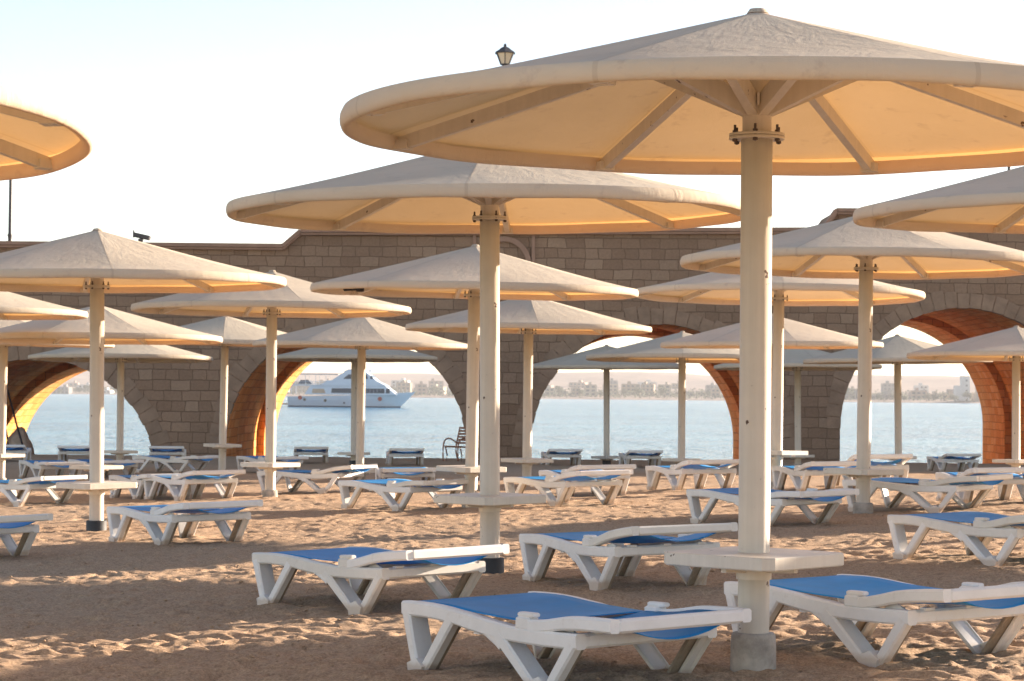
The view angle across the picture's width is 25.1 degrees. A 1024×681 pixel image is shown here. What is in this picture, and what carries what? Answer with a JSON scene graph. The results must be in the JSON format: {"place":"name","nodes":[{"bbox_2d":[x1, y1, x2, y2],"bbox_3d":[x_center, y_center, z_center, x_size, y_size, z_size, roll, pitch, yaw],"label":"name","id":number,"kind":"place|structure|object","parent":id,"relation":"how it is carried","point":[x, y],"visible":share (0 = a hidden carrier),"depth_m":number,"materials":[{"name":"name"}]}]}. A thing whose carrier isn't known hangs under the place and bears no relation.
{"place":"outdoors","nodes":[
{"label":"outdoors","id":0,"kind":"place"},
{"bbox_2d":[26,394,982,462],"bbox_3d":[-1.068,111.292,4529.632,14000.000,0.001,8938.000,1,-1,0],"label":"sea","id":1,"kind":"structure","parent":0,"point":[429,425],"depth_m":160.80,"materials":[{"name":"liquid"}]},
{"bbox_2d":[282,369,414,407],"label":"motor yacht","id":2,"kind":"object","parent":1,"relation":"on","point":[378,394],"visible":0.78,"depth_m":402.04,"materials":[{"name":"white metal"}]},
{"bbox_2d":[0,454,1023,680],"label":"beach","id":3,"kind":"structure","parent":0,"point":[52,600],"depth_m":16.94,"materials":[{"name":"sand"}]},
{"bbox_2d":[5,445,30,459],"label":"sun lounger","id":4,"kind":"object","parent":3,"relation":"on","point":[25,451],"visible":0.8,"depth_m":57.29,"materials":[{"name":"white plastic"}]},
{"bbox_2d":[6,427,33,453],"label":"boulder","id":5,"kind":"object","parent":3,"relation":"on","point":[13,438],"visible":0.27,"depth_m":65.75,"materials":[{"name":"stone"}]},
{"bbox_2d":[0,513,52,555],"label":"sun lounger","id":6,"kind":"object","parent":3,"relation":"on","point":[23,524],"visible":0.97,"depth_m":21.07,"materials":[{"name":"white plastic"}]},
{"bbox_2d":[0,292,87,319],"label":"beach parasol","id":7,"kind":"object","parent":3,"relation":"on","point":[13,306],"visible":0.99,"depth_m":33.73,"materials":[{"name":"fabric"}]},
{"bbox_2d":[0,475,87,506],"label":"sun lounger","id":8,"kind":"object","parent":3,"relation":"on","point":[9,488],"visible":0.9,"depth_m":32.92,"materials":[{"name":"white plastic"}]},
{"bbox_2d":[0,85,93,180],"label":"beach parasol","id":9,"kind":"object","parent":3,"relation":"on","point":[39,135],"visible":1,"depth_m":12.04,"materials":[{"name":"fabric"}]},
{"bbox_2d":[19,460,86,477],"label":"sun lounger","id":10,"kind":"object","parent":3,"relation":"on","point":[59,466],"visible":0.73,"depth_m":46.21,"materials":[{"name":"white plastic"}]},
{"bbox_2d":[0,320,114,479],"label":"beach parasol","id":11,"kind":"object","parent":3,"relation":"on","point":[4,456],"visible":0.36,"depth_m":43.44,"materials":[{"name":"fabric"}]},
{"bbox_2d":[57,445,88,460],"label":"sun lounger","id":12,"kind":"object","parent":3,"relation":"on","point":[63,452],"visible":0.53,"depth_m":56.20,"materials":[{"name":"white plastic"}]},
{"bbox_2d":[68,459,143,475],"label":"sun lounger","id":13,"kind":"object","parent":3,"relation":"on","point":[133,464],"visible":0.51,"depth_m":47.24,"materials":[{"name":"white plastic"}]},
{"bbox_2d":[0,306,222,470],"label":"beach parasol","id":14,"kind":"object","parent":3,"relation":"on","point":[122,328],"visible":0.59,"depth_m":37.10,"materials":[{"name":"fabric"}]},
{"bbox_2d":[28,345,212,469],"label":"beach parasol","id":15,"kind":"object","parent":3,"relation":"on","point":[120,355],"visible":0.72,"depth_m":51.58,"materials":[{"name":"fabric"}]},
{"bbox_2d":[0,228,286,530],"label":"beach parasol","id":16,"kind":"object","parent":3,"relation":"on","point":[96,263],"visible":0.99,"depth_m":24.85,"materials":[{"name":"fabric"}]},
{"bbox_2d":[109,473,190,498],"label":"sun lounger","id":17,"kind":"object","parent":3,"relation":"on","point":[140,491],"visible":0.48,"depth_m":35.13,"materials":[{"name":"white plastic"}]},
{"bbox_2d":[149,446,185,463],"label":"sun lounger","id":18,"kind":"object","parent":3,"relation":"on","point":[169,450],"visible":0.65,"depth_m":57.19,"materials":[{"name":"white plastic"}]},
{"bbox_2d":[132,455,218,472],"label":"sun lounger","id":19,"kind":"object","parent":3,"relation":"on","point":[165,460],"visible":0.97,"depth_m":50.42,"materials":[{"name":"white plastic"}]},
{"bbox_2d":[106,500,262,544],"bbox_3d":[-3.248,1.811,22.780,0.894,0.466,1.707,0,-3,-35],"label":"sun lounger","id":20,"kind":"object","parent":3,"relation":"on","point":[184,522],"visible":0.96,"depth_m":22.46,"materials":[{"name":"white plastic"}]},
{"bbox_2d":[143,469,245,500],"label":"sun lounger","id":21,"kind":"object","parent":3,"relation":"on","point":[196,481],"visible":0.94,"depth_m":33.91,"materials":[{"name":"white plastic"}]},
{"bbox_2d":[179,316,292,475],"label":"beach parasol","id":22,"kind":"object","parent":3,"relation":"on","point":[231,331],"visible":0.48,"depth_m":47.71,"materials":[{"name":"fabric"}]},
{"bbox_2d":[131,270,411,496],"bbox_3d":[-3.566,1.045,34.077,4.130,4.188,4.130,0,-2,0],"label":"beach parasol","id":23,"kind":"object","parent":3,"relation":"on","point":[294,297],"visible":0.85,"depth_m":33.94,"materials":[{"name":"fabric"}]},
{"bbox_2d":[236,456,308,470],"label":"sun lounger","id":24,"kind":"object","parent":3,"relation":"on","point":[262,459],"visible":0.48,"depth_m":49.98,"materials":[{"name":"white plastic"}]},
{"bbox_2d":[294,446,328,462],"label":"sun lounger","id":25,"kind":"object","parent":3,"relation":"on","point":[298,451],"visible":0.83,"depth_m":58.20,"materials":[{"name":"white plastic"}]},
{"bbox_2d":[257,464,377,494],"bbox_3d":[-3.062,2.205,36.310,1.707,0.466,0.894,-3,-3,25],"label":"sun lounger","id":26,"kind":"object","parent":3,"relation":"on","point":[332,474],"visible":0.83,"depth_m":35.98,"materials":[{"name":"white plastic"}]},
{"bbox_2d":[277,348,437,464],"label":"beach parasol","id":27,"kind":"object","parent":3,"relation":"on","point":[343,355],"visible":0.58,"depth_m":56.32,"materials":[{"name":"fabric"}]},
{"bbox_2d":[252,317,466,479],"bbox_3d":[-2.873,1.593,43.680,4.130,4.188,4.130,1,-1,0],"label":"beach parasol","id":28,"kind":"object","parent":3,"relation":"on","point":[361,335],"visible":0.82,"depth_m":42.77,"materials":[{"name":"fabric"}]},
{"bbox_2d":[252,544,509,614],"bbox_3d":[-0.890,1.586,15.338,0.894,0.464,1.707,1,-3,-41],"label":"sun lounger","id":29,"kind":"object","parent":3,"relation":"on","point":[369,572],"visible":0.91,"depth_m":15.02,"materials":[{"name":"white plastic"}]},
{"bbox_2d":[338,479,468,510],"bbox_3d":[-1.347,1.974,29.337,0.894,0.427,1.709,1,-2,-42],"label":"sun lounger","id":30,"kind":"object","parent":3,"relation":"on","point":[404,489],"visible":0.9,"depth_m":29.01,"materials":[{"name":"white plastic"}]},
{"bbox_2d":[385,448,423,465],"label":"sun lounger","id":31,"kind":"object","parent":3,"relation":"on","point":[417,453],"visible":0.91,"depth_m":57.22,"materials":[{"name":"white plastic"}]},
{"bbox_2d":[375,467,435,485],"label":"sun lounger","id":32,"kind":"object","parent":3,"relation":"on","point":[425,473],"visible":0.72,"depth_m":36.68,"materials":[{"name":"white plastic"}]},
{"bbox_2d":[442,427,465,461],"bbox_3d":[-1.418,2.787,61.461,0.580,0.956,0.689,-1,-2,42],"label":"garden chair","id":33,"kind":"object","parent":3,"relation":"on","point":[458,442],"visible":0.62,"depth_m":61.50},
{"bbox_2d":[310,244,638,507],"bbox_3d":[-0.498,0.880,29.002,4.129,4.188,4.129,1,-1,0],"label":"beach parasol","id":34,"kind":"object","parent":3,"relation":"on","point":[455,274],"visible":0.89,"depth_m":28.36,"materials":[{"name":"fabric"}]},
{"bbox_2d":[343,288,363,291],"bbox_3d":[-1.993,-0.669,29.024,0.261,0.110,0.090,1,-1,0],"label":"spotlight","id":35,"kind":"object","parent":34,"relation":"hanging from","point":[359,289],"visible":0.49,"depth_m":28.99,"materials":[{"name":"black metal"}]},
{"bbox_2d":[226,156,740,573],"bbox_3d":[-0.175,0.489,18.143,4.130,4.188,4.130,0,-1,0],"label":"beach parasol","id":36,"kind":"object","parent":3,"relation":"on","point":[489,203],"visible":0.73,"depth_m":18.08,"materials":[{"name":"fabric"}]},
{"bbox_2d":[0,490,1020,680],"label":"sand clods","id":37,"kind":"object","parent":3,"relation":"on","point":[509,666],"visible":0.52,"depth_m":14.14,"materials":[{"name":"sand"}]},
{"bbox_2d":[0,208,1023,463],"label":"stone bridge","id":38,"kind":"structure","parent":3,"relation":"on","point":[174,404],"depth_m":64.04,"materials":[{"name":"stone"}]},
{"bbox_2d":[7,180,12,240],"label":"street lamp","id":39,"kind":"object","parent":38,"relation":"on","point":[9,235],"visible":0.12,"depth_m":71.07,"materials":[{"name":"metal"}]},
{"bbox_2d":[7,386,22,444],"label":"slanted cable","id":40,"kind":"object","parent":38,"relation":"attached to","point":[14,416],"visible":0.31,"depth_m":65.67,"materials":[{"name":"metal"}]},
{"bbox_2d":[133,230,150,241],"bbox_3d":[-10.332,-2.893,64.276,0.491,0.360,0.240,0,-1,2],"label":"floodlight","id":41,"kind":"object","parent":38,"relation":"on","point":[142,237],"visible":0.94,"depth_m":64.16,"materials":[{"name":"metal"}]},
{"bbox_2d":[495,44,514,65],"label":"street lamp","id":42,"kind":"object","parent":38,"relation":"on","point":[505,53],"visible":0.34,"depth_m":71.08,"materials":[{"name":"metal"}]},
{"bbox_2d":[405,300,651,485],"bbox_3d":[0.260,1.305,38.546,4.130,4.188,4.130,1,-1,0],"label":"beach parasol","id":43,"kind":"object","parent":3,"relation":"on","point":[528,319],"visible":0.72,"depth_m":37.85,"materials":[{"name":"fabric"}]},
{"bbox_2d":[540,449,582,464],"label":"sun lounger","id":44,"kind":"object","parent":3,"relation":"on","point":[574,455],"visible":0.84,"depth_m":58.22,"materials":[{"name":"white plastic"}]},
{"bbox_2d":[503,469,633,506],"bbox_3d":[0.706,1.885,29.206,0.894,0.477,1.706,0,-3,-32],"label":"sun lounger","id":45,"kind":"object","parent":3,"relation":"on","point":[560,484],"visible":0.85,"depth_m":28.84,"materials":[{"name":"white plastic"}]},
{"bbox_2d":[401,591,751,680],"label":"sun lounger","id":46,"kind":"object","parent":3,"relation":"on","point":[548,625],"visible":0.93,"depth_m":11.13,"materials":[{"name":"white plastic"}]},
{"bbox_2d":[539,464,635,496],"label":"sun lounger","id":47,"kind":"object","parent":3,"relation":"on","point":[623,488],"visible":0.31,"depth_m":31.95,"materials":[{"name":"white plastic"}]},
{"bbox_2d":[533,345,677,464],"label":"beach parasol","id":48,"kind":"object","parent":3,"relation":"on","point":[576,361],"visible":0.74,"depth_m":59.01,"materials":[{"name":"fabric"}]},
{"bbox_2d":[519,522,737,590],"bbox_3d":[0.822,1.562,16.687,0.894,0.489,1.704,0,-3,-27],"label":"sun lounger","id":49,"kind":"object","parent":3,"relation":"on","point":[622,560],"visible":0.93,"depth_m":16.32,"materials":[{"name":"white plastic"}]},
{"bbox_2d":[619,450,662,465],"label":"sun lounger","id":50,"kind":"object","parent":3,"relation":"on","point":[654,457],"visible":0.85,"depth_m":57.27,"materials":[{"name":"white plastic"}]},
{"bbox_2d":[586,331,739,462],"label":"beach parasol","id":51,"kind":"object","parent":3,"relation":"on","point":[651,351],"visible":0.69,"depth_m":48.96,"materials":[{"name":"fabric"}]},
{"bbox_2d":[340,8,1023,671],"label":"beach parasol","id":52,"kind":"object","parent":3,"relation":"on","point":[756,98],"visible":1,"depth_m":11.38,"materials":[{"name":"fabric"}]},
{"bbox_2d":[645,459,738,489],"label":"sun lounger","id":53,"kind":"object","parent":3,"relation":"on","point":[683,469],"visible":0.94,"depth_m":33.68,"materials":[{"name":"white plastic"}]},
{"bbox_2d":[660,313,883,475],"bbox_3d":[4.822,1.590,42.841,4.130,4.188,4.130,0,-1,0],"label":"beach parasol","id":54,"kind":"object","parent":3,"relation":"on","point":[798,335],"visible":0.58,"depth_m":41.73,"materials":[{"name":"fabric"}]},
{"bbox_2d":[686,488,858,526],"bbox_3d":[2.715,1.757,24.092,0.894,0.427,1.709,1,-2,-38],"label":"sun lounger","id":55,"kind":"object","parent":3,"relation":"on","point":[780,500],"visible":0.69,"depth_m":23.93,"materials":[{"name":"white plastic"}]},
{"bbox_2d":[636,272,925,489],"bbox_3d":[3.791,0.853,32.889,4.130,4.188,4.130,1,-2,0],"label":"beach parasol","id":56,"kind":"object","parent":3,"relation":"on","point":[713,288],"visible":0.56,"depth_m":32.83,"materials":[{"name":"fabric"}]},
{"bbox_2d":[714,349,881,465],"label":"beach parasol","id":57,"kind":"object","parent":3,"relation":"on","point":[794,359],"visible":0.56,"depth_m":56.72,"materials":[{"name":"fabric"}]},
{"bbox_2d":[772,461,856,490],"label":"sun lounger","id":58,"kind":"object","parent":3,"relation":"on","point":[781,473],"visible":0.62,"depth_m":31.78,"materials":[{"name":"white plastic"}]},
{"bbox_2d":[680,216,1023,513],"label":"beach parasol","id":59,"kind":"object","parent":3,"relation":"on","point":[847,248],"visible":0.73,"depth_m":25.48,"materials":[{"name":"fabric"}]},
{"bbox_2d":[724,574,1023,666],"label":"sun lounger","id":60,"kind":"object","parent":3,"relation":"on","point":[859,611],"visible":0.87,"depth_m":11.70,"materials":[{"name":"white plastic"}]},
{"bbox_2d":[835,454,912,485],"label":"sun lounger","id":61,"kind":"object","parent":3,"relation":"on","point":[901,461],"visible":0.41,"depth_m":33.06,"materials":[{"name":"white plastic"}]},
{"bbox_2d":[803,334,992,460],"bbox_3d":[8.488,1.953,50.638,4.130,4.188,4.130,0,-1,0],"label":"beach parasol","id":62,"kind":"object","parent":3,"relation":"on","point":[895,349],"visible":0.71,"depth_m":50.03,"materials":[{"name":"fabric"}]},
{"bbox_2d":[842,473,1012,512],"bbox_3d":[4.691,1.739,26.007,1.708,0.451,0.894,-3,-2,39],"label":"sun lounger","id":63,"kind":"object","parent":3,"relation":"on","point":[950,487],"visible":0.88,"depth_m":25.69,"materials":[{"name":"white plastic"}]},
{"bbox_2d":[853,166,1023,233],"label":"beach parasol","id":64,"kind":"object","parent":3,"relation":"on","point":[992,203],"visible":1,"depth_m":18.58,"materials":[{"name":"fabric"}]},
{"bbox_2d":[927,453,981,470],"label":"sun lounger","id":65,"kind":"object","parent":3,"relation":"on","point":[941,462],"visible":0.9,"depth_m":55.34,"materials":[{"name":"white plastic"}]},
{"bbox_2d":[887,511,1023,565],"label":"sun lounger","id":66,"kind":"object","parent":3,"relation":"on","point":[986,528],"visible":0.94,"depth_m":18.27,"materials":[{"name":"white plastic"}]},
{"bbox_2d":[906,325,1023,473],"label":"beach parasol","id":67,"kind":"object","parent":3,"relation":"on","point":[1005,345],"visible":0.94,"depth_m":43.53,"materials":[{"name":"fabric"}]},
{"bbox_2d":[935,467,1023,503],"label":"sun lounger","id":68,"kind":"object","parent":3,"relation":"on","point":[1005,487],"visible":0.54,"depth_m":26.91,"materials":[{"name":"white plastic"}]},
{"bbox_2d":[0,0,1023,375],"label":"sky","id":69,"kind":"structure","parent":0,"point":[192,108],"materials":[{"name":"white"}]},
{"bbox_2d":[59,371,979,402],"bbox_3d":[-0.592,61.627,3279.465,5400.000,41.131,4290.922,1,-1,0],"label":"hills","id":70,"kind":"structure","parent":0,"point":[939,383],"depth_m":2605.54,"materials":[{"name":"sand"}]},
{"bbox_2d":[51,384,71,393],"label":"building","id":71,"kind":"structure","parent":70,"relation":"on","point":[65,389],"depth_m":2258.90,"materials":[{"name":"grey paint"}]},
{"bbox_2d":[68,381,78,386],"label":"building","id":72,"kind":"structure","parent":70,"relation":"on","point":[72,384],"depth_m":2617.44,"materials":[{"name":"pink paint"}]},
{"bbox_2d":[77,382,89,390],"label":"building","id":73,"kind":"structure","parent":70,"relation":"on","point":[82,385],"depth_m":2334.73,"materials":[{"name":"white paint"}]},
{"bbox_2d":[104,387,113,393],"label":"building","id":74,"kind":"structure","parent":70,"relation":"on","point":[107,391],"depth_m":2244.24,"materials":[{"name":"white paint"}]},
{"bbox_2d":[292,379,313,392],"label":"building","id":75,"kind":"structure","parent":70,"relation":"on","point":[295,387],"depth_m":2203.20,"materials":[{"name":"grey paint"}]},
{"bbox_2d":[391,378,409,386],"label":"building","id":76,"kind":"structure","parent":70,"relation":"on","point":[393,382],"depth_m":2433.29,"materials":[{"name":"white paint"}]},
{"bbox_2d":[396,380,411,392],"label":"building","id":77,"kind":"structure","parent":70,"relation":"on","point":[404,385],"depth_m":2148.25,"materials":[{"name":"beige paint"}]},
{"bbox_2d":[415,381,426,394],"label":"building","id":78,"kind":"structure","parent":70,"relation":"on","point":[421,388],"depth_m":2073.53,"materials":[{"name":"pink paint"}]},
{"bbox_2d":[431,386,439,396],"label":"shore tree","id":79,"kind":"object","parent":70,"relation":"on","point":[434,388],"visible":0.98,"depth_m":2023.06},
{"bbox_2d":[428,378,443,387],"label":"building","id":80,"kind":"structure","parent":70,"relation":"on","point":[432,382],"depth_m":2408.10,"materials":[{"name":"pink paint"}]},
{"bbox_2d":[427,384,446,393],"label":"building","id":81,"kind":"structure","parent":70,"relation":"on","point":[440,389],"depth_m":2111.69,"materials":[{"name":"beige paint"}]},
{"bbox_2d":[68,381,976,401],"bbox_3d":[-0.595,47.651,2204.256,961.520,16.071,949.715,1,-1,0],"label":"shore scrub","id":82,"kind":"object","parent":70,"relation":"on","point":[655,394],"visible":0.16,"depth_m":2039.49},
{"bbox_2d":[545,385,554,394],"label":"building","id":83,"kind":"structure","parent":70,"relation":"on","point":[548,389],"depth_m":2091.51,"materials":[{"name":"beige paint"}]},
{"bbox_2d":[555,386,563,396],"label":"shore tree","id":84,"kind":"object","parent":70,"relation":"on","point":[558,389],"visible":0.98,"depth_m":2011.76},
{"bbox_2d":[571,385,579,394],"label":"building","id":85,"kind":"structure","parent":70,"relation":"on","point":[574,391],"depth_m":2091.07,"materials":[{"name":"beige paint"}]},
{"bbox_2d":[569,380,587,387],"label":"building","id":86,"kind":"structure","parent":70,"relation":"on","point":[580,383],"depth_m":2461.21,"materials":[{"name":"pink paint"}]},
{"bbox_2d":[584,382,596,395],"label":"building","id":87,"kind":"structure","parent":70,"relation":"on","point":[589,388],"depth_m":2059.46,"materials":[{"name":"beige paint"}]},
{"bbox_2d":[602,384,617,394],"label":"building","id":88,"kind":"structure","parent":70,"relation":"on","point":[614,387],"depth_m":2092.47,"materials":[{"name":"beige paint"}]},
{"bbox_2d":[621,381,639,394],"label":"building","id":89,"kind":"structure","parent":70,"relation":"on","point":[629,386],"depth_m":2119.29,"materials":[{"name":"beige paint"}]},
{"bbox_2d":[634,387,643,396],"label":"shore tree","id":90,"kind":"object","parent":70,"relation":"on","point":[638,390],"visible":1,"depth_m":1984.58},
{"bbox_2d":[638,380,656,389],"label":"building","id":91,"kind":"structure","parent":70,"relation":"on","point":[649,382],"depth_m":2349.43,"materials":[{"name":"white paint"}]},
{"bbox_2d":[641,381,654,394],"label":"building","id":92,"kind":"structure","parent":70,"relation":"on","point":[646,387],"depth_m":2113.05,"materials":[{"name":"beige paint"}]},
{"bbox_2d":[658,386,667,398],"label":"shore tree","id":93,"kind":"object","parent":70,"relation":"on","point":[662,390],"visible":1,"depth_m":1968.54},
{"bbox_2d":[658,382,670,395],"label":"building","id":94,"kind":"structure","parent":70,"relation":"on","point":[666,385],"depth_m":2067.17,"materials":[{"name":"beige paint"}]},
{"bbox_2d":[671,381,677,388],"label":"building","id":95,"kind":"structure","parent":70,"relation":"on","point":[674,385],"depth_m":2396.29,"materials":[{"name":"beige paint"}]},
{"bbox_2d":[705,383,718,390],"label":"building","id":96,"kind":"structure","parent":70,"relation":"on","point":[712,385],"depth_m":2324.75,"materials":[{"name":"grey paint"}]},
{"bbox_2d":[710,386,719,395],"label":"building","id":97,"kind":"structure","parent":70,"relation":"on","point":[714,391],"depth_m":2051.84,"materials":[{"name":"beige paint"}]},
{"bbox_2d":[846,387,853,394],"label":"building","id":98,"kind":"structure","parent":70,"relation":"on","point":[850,391],"depth_m":1861.30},
{"bbox_2d":[844,391,856,398],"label":"building","id":99,"kind":"structure","parent":70,"relation":"on","point":[848,395],"depth_m":1897.65,"materials":[{"name":"grey paint"}]},
{"bbox_2d":[881,381,893,392],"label":"building","id":100,"kind":"structure","parent":70,"relation":"on","point":[886,386],"depth_m":2176.70,"materials":[{"name":"grey paint"}]},
{"bbox_2d":[881,391,902,398],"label":"building","id":101,"kind":"structure","parent":70,"relation":"on","point":[886,393],"depth_m":1921.90,"materials":[{"name":"grey paint"}]},
{"bbox_2d":[908,388,926,398],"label":"building","id":102,"kind":"structure","parent":70,"relation":"on","point":[916,393],"depth_m":1887.59,"materials":[{"name":"pink paint"}]},
{"bbox_2d":[913,383,928,392],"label":"building","id":103,"kind":"structure","parent":70,"relation":"on","point":[921,386],"depth_m":2209.41,"materials":[{"name":"white paint"}]},
{"bbox_2d":[929,391,947,398],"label":"building","id":104,"kind":"structure","parent":70,"relation":"on","point":[938,395],"depth_m":1902.08,"materials":[{"name":"beige paint"}]},
{"bbox_2d":[949,394,958,402],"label":"shore tree","id":105,"kind":"object","parent":70,"relation":"on","point":[953,397],"visible":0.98,"depth_m":1783.33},
{"bbox_2d":[953,376,969,400],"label":"white tower","id":106,"kind":"structure","parent":70,"relation":"on","point":[962,388],"depth_m":1809.41,"materials":[{"name":"paint"}]},
{"bbox_2d":[963,392,972,401],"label":"shore tree","id":107,"kind":"object","parent":70,"relation":"on","point":[966,394],"visible":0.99,"depth_m":1795.24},
{"bbox_2d":[971,392,979,400],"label":"building","id":108,"kind":"structure","parent":70,"relation":"on","point":[975,397],"depth_m":1808.24,"materials":[{"name":"beige paint"}]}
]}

